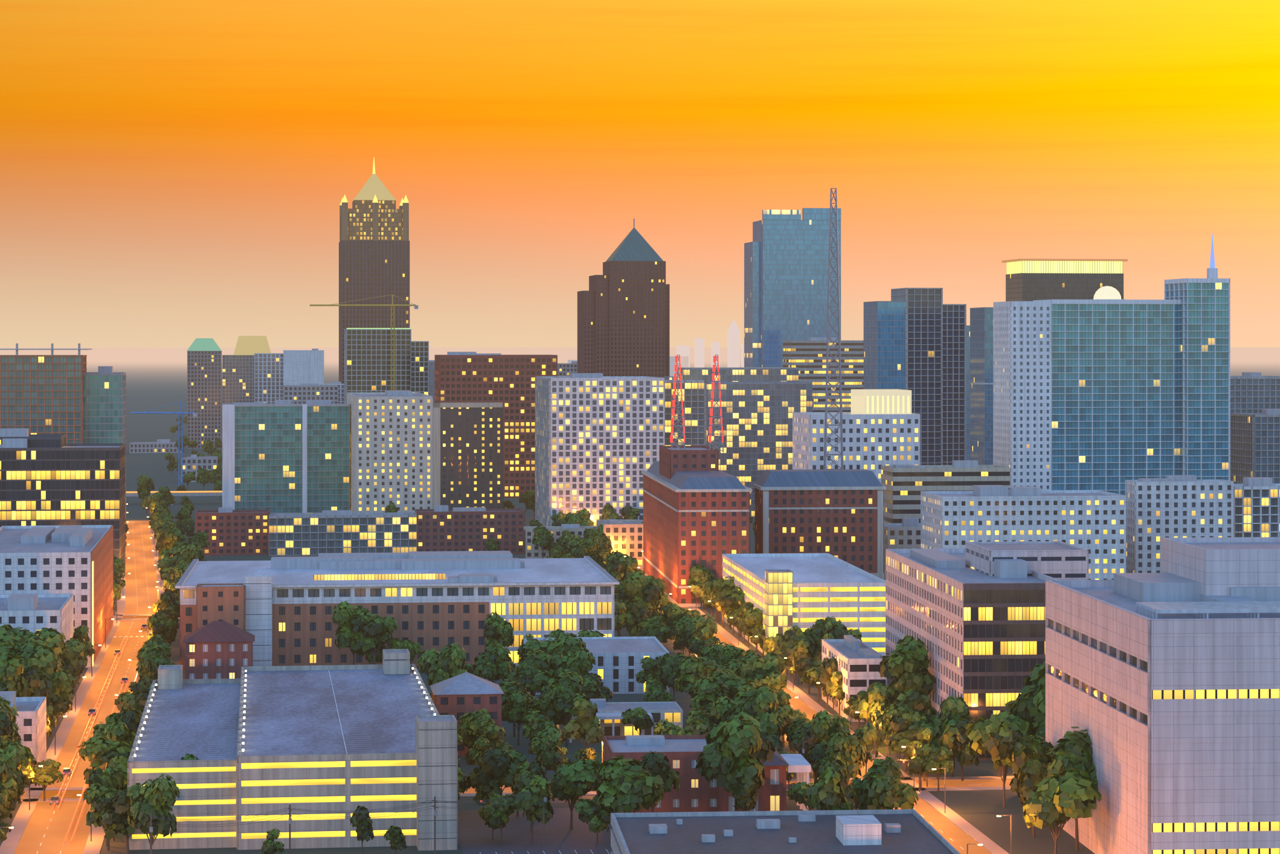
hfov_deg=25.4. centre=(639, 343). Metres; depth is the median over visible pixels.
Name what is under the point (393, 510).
tree
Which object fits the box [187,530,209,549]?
tree
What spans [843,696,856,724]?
tree
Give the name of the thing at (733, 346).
skyline
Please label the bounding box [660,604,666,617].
tree
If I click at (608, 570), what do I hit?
tree
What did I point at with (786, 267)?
tower
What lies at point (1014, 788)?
tree
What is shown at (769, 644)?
tree
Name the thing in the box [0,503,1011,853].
street lamps
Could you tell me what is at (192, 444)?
tree
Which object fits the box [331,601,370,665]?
tree
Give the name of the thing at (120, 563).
tree
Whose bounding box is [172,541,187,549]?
tree
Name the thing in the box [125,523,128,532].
tree
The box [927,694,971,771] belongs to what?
tree
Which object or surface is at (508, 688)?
tree
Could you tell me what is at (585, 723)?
tree
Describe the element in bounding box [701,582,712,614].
tree
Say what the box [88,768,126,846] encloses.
tree
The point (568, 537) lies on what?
tree
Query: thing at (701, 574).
tree
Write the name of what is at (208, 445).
tree
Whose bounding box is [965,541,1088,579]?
rooftop penthouse
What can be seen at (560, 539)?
tree
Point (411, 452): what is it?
apartment building
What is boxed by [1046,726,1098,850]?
tree
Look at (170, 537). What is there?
tree
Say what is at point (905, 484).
office building
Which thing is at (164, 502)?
tree
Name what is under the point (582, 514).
tree
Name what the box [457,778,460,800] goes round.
tree
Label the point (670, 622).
tree
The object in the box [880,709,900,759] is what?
tree
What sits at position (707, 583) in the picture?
tree
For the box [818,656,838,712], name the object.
tree
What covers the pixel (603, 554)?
tree
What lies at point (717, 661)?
tree
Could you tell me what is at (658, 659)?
tree
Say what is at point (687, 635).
tree
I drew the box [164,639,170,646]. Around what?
tree
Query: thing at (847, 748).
tree
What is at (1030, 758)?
tree
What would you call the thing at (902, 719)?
tree
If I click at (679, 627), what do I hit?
tree
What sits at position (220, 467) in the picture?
tree
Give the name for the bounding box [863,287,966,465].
tower
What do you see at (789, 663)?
tree
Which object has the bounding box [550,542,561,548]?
tree
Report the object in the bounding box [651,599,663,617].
tree
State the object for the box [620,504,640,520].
tree
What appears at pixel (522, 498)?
tree
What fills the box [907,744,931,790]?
tree
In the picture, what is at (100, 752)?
tree
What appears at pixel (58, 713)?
tree
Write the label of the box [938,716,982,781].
tree
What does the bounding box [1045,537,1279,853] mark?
office building
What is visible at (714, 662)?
tree
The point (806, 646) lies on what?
tree
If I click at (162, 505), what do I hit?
tree
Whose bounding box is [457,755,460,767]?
tree
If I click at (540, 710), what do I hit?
tree
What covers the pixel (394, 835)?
tree
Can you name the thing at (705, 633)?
tree
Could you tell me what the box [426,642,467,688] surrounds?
tree
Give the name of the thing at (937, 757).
tree
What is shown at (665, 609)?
tree
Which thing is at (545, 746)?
tree
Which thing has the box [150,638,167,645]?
tree
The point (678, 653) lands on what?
tree
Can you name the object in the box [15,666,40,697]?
tree
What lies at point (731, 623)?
tree
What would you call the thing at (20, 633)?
tree
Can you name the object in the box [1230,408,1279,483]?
tower
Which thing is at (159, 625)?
tree
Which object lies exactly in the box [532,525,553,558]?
tree
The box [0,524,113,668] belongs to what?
building
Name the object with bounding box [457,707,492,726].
tree
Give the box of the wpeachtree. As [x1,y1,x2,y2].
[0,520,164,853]
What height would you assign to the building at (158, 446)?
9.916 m
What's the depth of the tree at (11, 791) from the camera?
535.76 m
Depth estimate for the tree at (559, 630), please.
810.90 m
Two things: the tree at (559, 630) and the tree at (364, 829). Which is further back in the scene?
the tree at (559, 630)
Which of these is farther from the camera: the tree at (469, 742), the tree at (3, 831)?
the tree at (469, 742)
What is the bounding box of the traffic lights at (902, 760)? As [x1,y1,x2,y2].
[810,746,919,791]
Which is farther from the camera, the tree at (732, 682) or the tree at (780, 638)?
the tree at (780, 638)
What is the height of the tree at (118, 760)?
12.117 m
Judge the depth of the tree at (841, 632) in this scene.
779.08 m
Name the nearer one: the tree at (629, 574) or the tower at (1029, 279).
the tree at (629, 574)
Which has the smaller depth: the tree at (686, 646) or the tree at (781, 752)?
the tree at (781, 752)
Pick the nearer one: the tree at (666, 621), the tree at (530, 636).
the tree at (530, 636)
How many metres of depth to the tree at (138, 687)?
679.91 m
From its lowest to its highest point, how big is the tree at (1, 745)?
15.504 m
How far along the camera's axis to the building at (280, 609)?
818.75 m
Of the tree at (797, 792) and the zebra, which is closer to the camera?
the tree at (797, 792)
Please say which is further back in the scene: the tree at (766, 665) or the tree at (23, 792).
the tree at (766, 665)
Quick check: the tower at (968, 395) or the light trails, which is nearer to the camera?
the light trails
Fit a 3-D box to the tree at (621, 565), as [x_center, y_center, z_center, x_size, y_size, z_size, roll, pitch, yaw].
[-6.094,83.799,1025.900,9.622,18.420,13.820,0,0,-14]
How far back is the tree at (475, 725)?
625.18 m
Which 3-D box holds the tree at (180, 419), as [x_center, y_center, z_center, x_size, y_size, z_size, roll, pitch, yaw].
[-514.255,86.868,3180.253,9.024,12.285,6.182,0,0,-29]
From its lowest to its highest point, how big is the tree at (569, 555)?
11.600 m
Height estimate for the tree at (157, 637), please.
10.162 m
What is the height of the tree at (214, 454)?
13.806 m
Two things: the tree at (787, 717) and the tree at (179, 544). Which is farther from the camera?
the tree at (179, 544)
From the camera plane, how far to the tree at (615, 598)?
917.58 m
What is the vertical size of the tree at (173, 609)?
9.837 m
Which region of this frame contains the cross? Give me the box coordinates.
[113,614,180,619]
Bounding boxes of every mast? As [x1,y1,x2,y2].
[670,354,685,450]
[708,354,723,452]
[823,187,843,469]
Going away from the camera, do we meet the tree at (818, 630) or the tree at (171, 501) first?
the tree at (818, 630)
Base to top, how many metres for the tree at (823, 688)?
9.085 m
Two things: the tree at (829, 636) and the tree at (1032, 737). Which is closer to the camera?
the tree at (1032, 737)
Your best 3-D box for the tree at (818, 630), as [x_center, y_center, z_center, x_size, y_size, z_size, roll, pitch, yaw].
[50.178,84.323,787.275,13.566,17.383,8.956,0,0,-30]
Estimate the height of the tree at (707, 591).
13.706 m
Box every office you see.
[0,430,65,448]
[0,442,125,570]
[434,350,557,498]
[782,338,863,412]
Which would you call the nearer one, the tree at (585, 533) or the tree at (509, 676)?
the tree at (509, 676)
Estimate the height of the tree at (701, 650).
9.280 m
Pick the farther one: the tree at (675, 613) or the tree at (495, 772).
the tree at (675, 613)
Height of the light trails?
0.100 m
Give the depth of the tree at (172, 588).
973.92 m
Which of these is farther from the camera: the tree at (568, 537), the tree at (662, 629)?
the tree at (568, 537)
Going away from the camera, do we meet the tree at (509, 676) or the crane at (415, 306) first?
the tree at (509, 676)
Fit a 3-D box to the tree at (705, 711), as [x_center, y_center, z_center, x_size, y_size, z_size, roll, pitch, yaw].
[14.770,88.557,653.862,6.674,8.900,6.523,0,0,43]
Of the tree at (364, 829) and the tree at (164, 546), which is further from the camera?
the tree at (164, 546)
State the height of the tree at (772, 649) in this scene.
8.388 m
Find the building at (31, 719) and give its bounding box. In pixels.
[3,696,46,767]
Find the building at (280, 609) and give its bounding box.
[175,550,619,669]
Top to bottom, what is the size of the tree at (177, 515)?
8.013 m
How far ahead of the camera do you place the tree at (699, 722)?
620.02 m
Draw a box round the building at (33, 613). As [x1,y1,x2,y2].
[0,592,73,643]
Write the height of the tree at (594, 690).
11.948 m
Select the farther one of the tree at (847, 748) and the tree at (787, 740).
the tree at (787, 740)
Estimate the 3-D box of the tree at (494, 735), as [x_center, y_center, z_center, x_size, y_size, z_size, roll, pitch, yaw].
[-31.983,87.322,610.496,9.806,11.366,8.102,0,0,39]
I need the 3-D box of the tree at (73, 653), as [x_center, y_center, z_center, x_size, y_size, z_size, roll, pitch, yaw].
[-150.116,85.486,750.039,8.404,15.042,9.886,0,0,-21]
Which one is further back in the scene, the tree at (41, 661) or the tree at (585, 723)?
the tree at (41, 661)
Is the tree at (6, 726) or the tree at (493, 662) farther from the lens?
the tree at (493, 662)
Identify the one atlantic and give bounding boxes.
[338,157,409,383]
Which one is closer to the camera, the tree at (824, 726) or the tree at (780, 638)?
the tree at (824, 726)
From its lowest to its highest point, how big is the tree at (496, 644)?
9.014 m
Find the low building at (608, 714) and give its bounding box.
[556,701,682,742]
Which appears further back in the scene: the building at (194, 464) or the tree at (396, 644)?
the building at (194, 464)
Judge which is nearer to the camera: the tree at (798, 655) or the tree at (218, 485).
the tree at (798, 655)
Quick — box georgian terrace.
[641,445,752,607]
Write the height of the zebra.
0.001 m
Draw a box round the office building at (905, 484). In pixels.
[880,462,1009,523]
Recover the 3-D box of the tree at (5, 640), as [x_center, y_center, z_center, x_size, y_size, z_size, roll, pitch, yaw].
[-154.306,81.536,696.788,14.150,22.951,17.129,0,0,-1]
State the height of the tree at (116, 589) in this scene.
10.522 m
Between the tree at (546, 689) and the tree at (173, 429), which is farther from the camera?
the tree at (173, 429)
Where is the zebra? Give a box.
[113,636,147,637]
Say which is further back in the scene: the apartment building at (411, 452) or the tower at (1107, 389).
the apartment building at (411, 452)
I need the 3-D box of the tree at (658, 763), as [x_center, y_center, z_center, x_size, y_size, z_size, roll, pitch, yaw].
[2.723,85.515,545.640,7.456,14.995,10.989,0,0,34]
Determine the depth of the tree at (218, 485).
1679.20 m
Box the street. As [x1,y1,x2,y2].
[604,566,1009,853]
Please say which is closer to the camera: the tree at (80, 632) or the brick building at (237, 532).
the tree at (80, 632)
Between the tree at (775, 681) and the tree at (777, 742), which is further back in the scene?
the tree at (775, 681)
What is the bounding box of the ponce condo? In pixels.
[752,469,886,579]
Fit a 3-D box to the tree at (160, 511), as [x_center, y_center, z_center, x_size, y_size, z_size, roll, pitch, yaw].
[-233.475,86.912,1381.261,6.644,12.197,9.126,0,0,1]
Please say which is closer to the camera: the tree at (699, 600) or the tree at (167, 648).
the tree at (167, 648)
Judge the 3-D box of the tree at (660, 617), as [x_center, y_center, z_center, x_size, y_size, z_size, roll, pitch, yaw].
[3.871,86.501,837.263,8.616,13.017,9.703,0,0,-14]
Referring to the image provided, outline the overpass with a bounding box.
[126,491,222,504]
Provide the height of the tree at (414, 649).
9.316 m
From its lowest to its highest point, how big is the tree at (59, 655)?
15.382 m
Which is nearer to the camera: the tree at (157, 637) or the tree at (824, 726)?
the tree at (824, 726)
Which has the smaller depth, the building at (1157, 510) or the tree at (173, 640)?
the tree at (173, 640)
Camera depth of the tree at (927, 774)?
596.09 m
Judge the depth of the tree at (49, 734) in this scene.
646.18 m
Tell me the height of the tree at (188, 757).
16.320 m
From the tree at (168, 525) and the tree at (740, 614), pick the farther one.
the tree at (168, 525)
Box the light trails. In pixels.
[51,632,151,842]
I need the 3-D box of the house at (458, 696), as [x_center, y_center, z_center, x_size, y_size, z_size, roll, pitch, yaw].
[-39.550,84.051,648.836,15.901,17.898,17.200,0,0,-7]
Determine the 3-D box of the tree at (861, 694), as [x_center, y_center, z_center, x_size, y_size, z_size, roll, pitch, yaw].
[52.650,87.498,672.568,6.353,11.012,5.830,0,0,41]
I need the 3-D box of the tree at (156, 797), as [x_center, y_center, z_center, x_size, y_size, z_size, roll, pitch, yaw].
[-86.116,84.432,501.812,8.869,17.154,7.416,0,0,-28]
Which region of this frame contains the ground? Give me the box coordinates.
[0,347,1279,853]
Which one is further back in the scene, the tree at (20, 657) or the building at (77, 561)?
the building at (77, 561)
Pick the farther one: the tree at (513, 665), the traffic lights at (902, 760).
the tree at (513, 665)
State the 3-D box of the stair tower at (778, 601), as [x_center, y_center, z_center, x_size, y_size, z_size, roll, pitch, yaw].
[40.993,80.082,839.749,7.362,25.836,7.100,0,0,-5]
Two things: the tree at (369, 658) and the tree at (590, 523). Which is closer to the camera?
the tree at (369, 658)
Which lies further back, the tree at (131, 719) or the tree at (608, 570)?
the tree at (608, 570)
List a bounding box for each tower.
[186,338,221,448]
[222,335,271,404]
[344,328,428,403]
[415,715,457,851]
[744,207,840,367]
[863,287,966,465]
[966,325,970,465]
[970,307,993,465]
[993,233,1230,495]
[1001,258,1127,301]
[1230,373,1279,413]
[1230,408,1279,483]
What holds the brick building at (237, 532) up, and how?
on the ground
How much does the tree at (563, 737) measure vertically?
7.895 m
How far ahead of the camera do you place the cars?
611.70 m
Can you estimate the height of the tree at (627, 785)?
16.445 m
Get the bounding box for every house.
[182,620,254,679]
[430,672,504,756]
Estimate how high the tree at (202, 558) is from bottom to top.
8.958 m
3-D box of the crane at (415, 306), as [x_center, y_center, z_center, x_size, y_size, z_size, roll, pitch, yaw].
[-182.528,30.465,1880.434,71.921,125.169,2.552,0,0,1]
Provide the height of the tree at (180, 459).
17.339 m
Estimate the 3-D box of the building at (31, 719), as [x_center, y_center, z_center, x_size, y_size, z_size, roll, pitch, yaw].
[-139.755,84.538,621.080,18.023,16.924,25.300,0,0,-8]
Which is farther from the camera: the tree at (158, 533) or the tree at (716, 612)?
the tree at (158, 533)
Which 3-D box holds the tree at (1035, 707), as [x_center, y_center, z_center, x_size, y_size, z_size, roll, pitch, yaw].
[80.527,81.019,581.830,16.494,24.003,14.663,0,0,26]
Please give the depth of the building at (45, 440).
1139.41 m
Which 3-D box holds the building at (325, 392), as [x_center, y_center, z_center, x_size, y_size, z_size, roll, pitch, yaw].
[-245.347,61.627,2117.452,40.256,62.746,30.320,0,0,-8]
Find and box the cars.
[49,623,515,805]
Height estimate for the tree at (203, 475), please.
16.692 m
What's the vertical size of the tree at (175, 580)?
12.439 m
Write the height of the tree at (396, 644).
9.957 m
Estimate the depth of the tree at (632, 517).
1346.56 m
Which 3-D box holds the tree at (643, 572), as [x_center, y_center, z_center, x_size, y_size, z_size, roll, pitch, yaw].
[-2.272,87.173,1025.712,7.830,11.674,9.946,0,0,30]
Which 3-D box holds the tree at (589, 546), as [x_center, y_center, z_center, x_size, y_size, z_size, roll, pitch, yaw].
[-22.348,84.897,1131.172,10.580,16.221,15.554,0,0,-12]
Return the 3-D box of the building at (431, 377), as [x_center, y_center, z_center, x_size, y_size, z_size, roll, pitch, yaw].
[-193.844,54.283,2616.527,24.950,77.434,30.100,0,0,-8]
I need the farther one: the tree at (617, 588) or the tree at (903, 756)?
the tree at (617, 588)
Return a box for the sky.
[0,0,1279,347]
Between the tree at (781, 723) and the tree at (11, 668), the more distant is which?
the tree at (11, 668)
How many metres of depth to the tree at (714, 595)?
927.95 m
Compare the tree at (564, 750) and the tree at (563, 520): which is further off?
the tree at (563, 520)
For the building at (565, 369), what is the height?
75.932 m
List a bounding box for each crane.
[130,401,197,486]
[309,294,418,390]
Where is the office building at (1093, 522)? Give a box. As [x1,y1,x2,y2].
[920,484,1125,579]
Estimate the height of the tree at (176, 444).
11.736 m
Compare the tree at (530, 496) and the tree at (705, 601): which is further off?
the tree at (530, 496)
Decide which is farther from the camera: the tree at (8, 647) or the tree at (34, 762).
the tree at (8, 647)
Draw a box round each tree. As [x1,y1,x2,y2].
[0,623,17,639]
[0,630,40,648]
[0,642,21,656]
[0,646,25,697]
[0,692,7,697]
[0,695,13,739]
[0,720,21,749]
[0,739,4,750]
[0,741,30,791]
[0,759,22,820]
[0,802,3,821]
[0,813,12,842]
[2,800,16,819]
[5,702,19,730]
[13,637,43,656]
[14,627,64,654]
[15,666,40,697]
[16,652,50,675]
[16,758,36,784]
[18,773,24,796]
[19,644,59,699]
[23,627,67,672]
[23,746,33,767]
[24,762,31,787]
[30,758,63,800]
[31,753,36,766]
[42,668,75,736]
[46,705,57,741]
[46,709,50,735]
[46,722,50,738]
[47,711,56,727]
[47,727,51,738]
[52,711,63,718]
[56,690,73,720]
[57,652,65,665]
[59,663,79,694]
[61,637,87,675]
[70,625,93,678]
[77,735,132,784]
[82,635,95,655]
[82,649,88,667]
[83,782,122,850]
[85,764,127,798]
[88,721,132,764]
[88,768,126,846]
[91,721,132,746]
[91,778,127,841]
[96,788,135,853]
[105,708,142,733]
[105,755,128,768]
[113,556,123,562]
[113,561,125,571]
[113,562,125,578]
[113,570,118,576]
[113,571,125,588]
[113,578,122,593]
[113,582,121,601]
[113,599,115,610]
[114,690,148,715]
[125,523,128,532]
[125,772,179,845]
[127,680,151,694]
[128,732,135,744]
[135,639,170,660]
[135,645,174,680]
[136,474,154,513]
[138,656,158,682]
[140,495,151,518]
[141,677,152,680]
[143,677,155,685]
[146,609,180,634]
[146,613,177,642]
[148,491,167,505]
[148,511,174,526]
[148,639,164,680]
[149,500,160,513]
[150,515,172,532]
[150,628,176,642]
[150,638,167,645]
[151,639,172,658]
[152,503,167,515]
[152,512,171,520]
[152,521,161,539]
[152,588,180,621]
[152,634,168,651]
[153,509,164,514]
[154,521,178,537]
[154,531,166,551]
[155,518,170,531]
[155,529,167,542]
[157,523,174,531]
[157,549,167,562]
[157,549,172,570]
[157,556,177,576]
[158,486,171,500]
[158,525,184,549]
[159,543,169,550]
[160,499,170,514]
[160,503,165,508]
[160,565,176,581]
[161,604,178,619]
[162,576,179,591]
[164,452,175,462]
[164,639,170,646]
[166,460,178,474]
[167,494,175,511]
[167,541,202,564]
[168,575,181,596]
[168,585,180,599]
[169,425,176,436]
[169,561,188,579]
[171,520,184,535]
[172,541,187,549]
[174,593,180,604]
[175,415,183,423]
[175,421,181,436]
[175,440,181,450]
[175,510,181,521]
[176,436,189,452]
[176,468,180,474]
[176,484,186,500]
[177,455,187,468]
[177,506,192,535]
[179,505,190,511]
[180,495,192,505]
[180,753,201,760]
[181,518,189,535]
[181,535,188,544]
[181,558,192,566]
[183,416,187,428]
[183,471,195,489]
[183,518,194,531]
[183,523,194,541]
[184,503,192,515]
[187,439,197,450]
[187,503,194,511]
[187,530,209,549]
[191,450,197,456]
[195,453,201,456]
[195,467,211,491]
[197,553,206,561]
[202,439,213,453]
[208,469,222,483]
[209,447,221,456]
[211,452,218,456]
[213,479,222,500]
[214,437,221,449]
[215,452,222,464]
[215,465,222,470]
[217,459,222,466]
[218,468,222,474]
[260,828,284,853]
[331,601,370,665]
[348,608,398,664]
[349,805,374,853]
[350,643,387,664]
[383,825,407,853]
[384,502,397,512]
[387,637,409,649]
[391,509,396,512]
[405,639,421,663]
[416,648,440,675]
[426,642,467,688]
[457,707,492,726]
[457,723,477,751]
[457,732,462,746]
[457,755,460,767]
[457,767,469,793]
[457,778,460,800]
[463,663,481,677]
[464,738,492,766]
[466,713,495,738]
[466,747,519,804]
[472,724,514,753]
[473,642,511,683]
[477,806,506,840]
[483,611,514,648]
[483,791,516,844]
[484,539,500,550]
[485,537,498,550]
[488,643,498,646]
[498,679,537,736]
[500,658,515,681]
[500,749,529,816]
[501,690,532,745]
[503,500,506,506]
[503,500,514,508]
[506,671,516,681]
[509,766,553,843]
[512,648,553,696]
[514,759,547,832]
[516,633,533,658]
[518,491,527,511]
[521,632,586,663]
[522,708,558,741]
[524,489,535,518]
[527,724,564,776]
[529,518,543,526]
[531,694,573,725]
[531,708,555,724]
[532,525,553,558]
[540,672,560,699]
[541,536,554,556]
[546,669,587,747]
[548,545,562,555]
[548,758,602,829]
[549,630,567,637]
[549,646,595,678]
[550,513,556,526]
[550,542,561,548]
[550,548,566,558]
[553,762,570,802]
[555,511,567,523]
[555,521,560,526]
[555,628,564,633]
[556,530,572,547]
[556,552,574,558]
[559,730,566,747]
[559,747,570,765]
[560,517,566,522]
[562,533,583,550]
[562,698,605,748]
[564,508,590,521]
[566,517,586,526]
[566,540,574,553]
[569,515,586,521]
[569,536,599,562]
[573,794,614,843]
[575,747,596,764]
[576,628,605,637]
[577,518,593,526]
[578,522,588,526]
[581,672,613,702]
[582,527,593,540]
[584,524,603,538]
[593,531,613,556]
[596,548,612,570]
[596,755,665,813]
[601,503,619,519]
[601,556,609,569]
[605,567,620,581]
[607,549,637,581]
[608,512,617,516]
[614,579,624,601]
[614,593,619,601]
[614,599,627,630]
[614,608,627,636]
[618,581,631,602]
[619,625,625,636]
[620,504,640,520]
[620,599,630,636]
[620,706,654,735]
[621,607,652,636]
[622,568,645,581]
[623,571,667,612]
[624,571,653,579]
[629,515,635,519]
[634,656,662,685]
[635,627,652,636]
[636,750,681,812]
[637,616,676,643]
[638,614,666,627]
[643,678,673,701]
[646,630,662,643]
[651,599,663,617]
[652,718,692,735]
[654,654,675,666]
[659,591,668,607]
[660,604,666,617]
[660,652,685,701]
[661,602,678,619]
[661,674,667,691]
[665,617,669,627]
[666,605,701,650]
[667,618,675,640]
[668,619,675,636]
[669,615,691,653]
[672,639,685,653]
[674,652,692,691]
[674,655,722,695]
[678,614,717,644]
[678,642,689,656]
[685,616,718,647]
[685,645,695,657]
[685,708,714,735]
[687,563,715,607]
[687,709,710,727]
[688,626,712,655]
[689,582,705,610]
[689,675,731,713]
[695,713,775,811]
[698,588,707,611]
[698,645,703,654]
[700,581,713,613]
[700,641,727,661]
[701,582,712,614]
[701,594,715,608]
[701,636,720,648]
[702,603,715,616]
[703,585,719,622]
[703,657,720,668]
[708,669,756,701]
[708,712,722,725]
[709,576,735,629]
[709,578,724,624]
[709,695,741,725]
[710,590,726,627]
[710,603,717,620]
[715,658,724,663]
[716,660,744,678]
[716,669,737,699]
[717,605,728,626]
[718,643,756,665]
[718,649,728,666]
[720,585,745,636]
[724,781,759,811]
[726,610,739,638]
[726,616,734,634]
[727,657,741,665]
[728,686,781,735]
[732,606,744,641]
[732,682,779,702]
[733,651,788,692]
[733,689,752,701]
[735,607,763,651]
[735,652,762,665]
[736,616,748,639]
[742,601,753,646]
[747,670,787,692]
[749,512,753,523]
[749,629,765,656]
[752,521,755,535]
[760,733,783,752]
[762,636,775,654]
[770,733,782,750]
[771,644,776,652]
[771,689,791,707]
[773,630,796,675]
[774,648,792,678]
[775,701,784,736]
[775,705,796,737]
[775,748,788,754]
[778,633,804,680]
[781,709,807,752]
[782,707,793,747]
[785,721,795,753]
[785,781,814,810]
[786,771,794,789]
[787,633,820,683]
[787,716,811,749]
[787,727,799,753]
[788,625,802,634]
[788,665,804,688]
[790,721,813,751]
[791,649,806,684]
[794,657,821,694]
[795,631,805,636]
[797,726,817,781]
[803,616,841,648]
[804,666,821,701]
[805,756,858,810]
[807,741,829,782]
[810,709,852,747]
[817,633,834,660]
[817,680,832,708]
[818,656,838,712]
[825,727,866,785]
[826,623,863,641]
[828,670,844,717]
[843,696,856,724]
[848,698,858,729]
[849,698,860,728]
[849,775,866,810]
[851,690,868,724]
[852,723,883,778]
[856,681,890,733]
[858,695,874,724]
[862,755,918,810]
[867,681,898,705]
[869,704,894,751]
[878,635,936,700]
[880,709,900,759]
[883,702,927,771]
[883,731,891,755]
[887,725,904,759]
[889,723,941,776]
[896,688,938,723]
[904,727,936,781]
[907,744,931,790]
[914,744,933,787]
[921,746,955,792]
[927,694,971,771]
[933,723,956,776]
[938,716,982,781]
[965,711,1023,808]
[991,756,1000,777]
[1003,682,1045,742]
[1008,735,1055,837]
[1009,777,1029,828]
[1011,661,1045,733]
[1011,734,1052,778]
[1022,767,1101,853]
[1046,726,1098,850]
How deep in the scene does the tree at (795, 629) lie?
836.98 m
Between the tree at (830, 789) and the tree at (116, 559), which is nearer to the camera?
the tree at (830, 789)
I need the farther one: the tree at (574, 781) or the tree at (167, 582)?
the tree at (167, 582)
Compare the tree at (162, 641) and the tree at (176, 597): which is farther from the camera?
the tree at (176, 597)
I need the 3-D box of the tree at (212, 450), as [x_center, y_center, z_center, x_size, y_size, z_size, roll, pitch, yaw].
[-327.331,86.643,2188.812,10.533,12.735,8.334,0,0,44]
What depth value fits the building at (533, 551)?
1227.74 m
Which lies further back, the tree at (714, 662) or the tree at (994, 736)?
the tree at (714, 662)
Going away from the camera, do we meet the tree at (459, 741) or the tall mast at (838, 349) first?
the tree at (459, 741)
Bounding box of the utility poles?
[149,736,877,853]
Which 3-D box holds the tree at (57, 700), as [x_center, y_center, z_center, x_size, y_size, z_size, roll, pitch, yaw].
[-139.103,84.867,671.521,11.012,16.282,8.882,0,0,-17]
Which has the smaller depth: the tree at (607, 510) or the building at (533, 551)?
the building at (533, 551)
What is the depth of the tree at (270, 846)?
500.62 m
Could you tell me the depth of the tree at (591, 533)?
1180.18 m
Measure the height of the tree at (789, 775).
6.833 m
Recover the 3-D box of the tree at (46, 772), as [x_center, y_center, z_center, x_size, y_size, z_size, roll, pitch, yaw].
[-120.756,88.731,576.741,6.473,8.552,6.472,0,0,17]
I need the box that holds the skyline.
[567,320,744,376]
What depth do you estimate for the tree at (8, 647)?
676.33 m
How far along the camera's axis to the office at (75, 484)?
1114.33 m
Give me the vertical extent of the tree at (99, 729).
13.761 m
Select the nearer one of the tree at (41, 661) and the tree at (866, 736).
the tree at (866, 736)
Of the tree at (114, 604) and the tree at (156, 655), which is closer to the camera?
the tree at (156, 655)
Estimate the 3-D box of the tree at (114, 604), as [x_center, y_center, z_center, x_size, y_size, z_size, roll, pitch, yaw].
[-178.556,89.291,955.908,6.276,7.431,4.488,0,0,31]
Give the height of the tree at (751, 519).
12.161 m
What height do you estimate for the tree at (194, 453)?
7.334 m
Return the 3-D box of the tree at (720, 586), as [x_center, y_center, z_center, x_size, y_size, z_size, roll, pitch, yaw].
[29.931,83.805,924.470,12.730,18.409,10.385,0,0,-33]
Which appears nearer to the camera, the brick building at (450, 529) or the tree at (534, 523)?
the brick building at (450, 529)
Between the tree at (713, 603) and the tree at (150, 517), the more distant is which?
the tree at (150, 517)
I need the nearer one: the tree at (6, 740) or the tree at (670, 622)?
the tree at (6, 740)
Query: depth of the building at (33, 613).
754.90 m

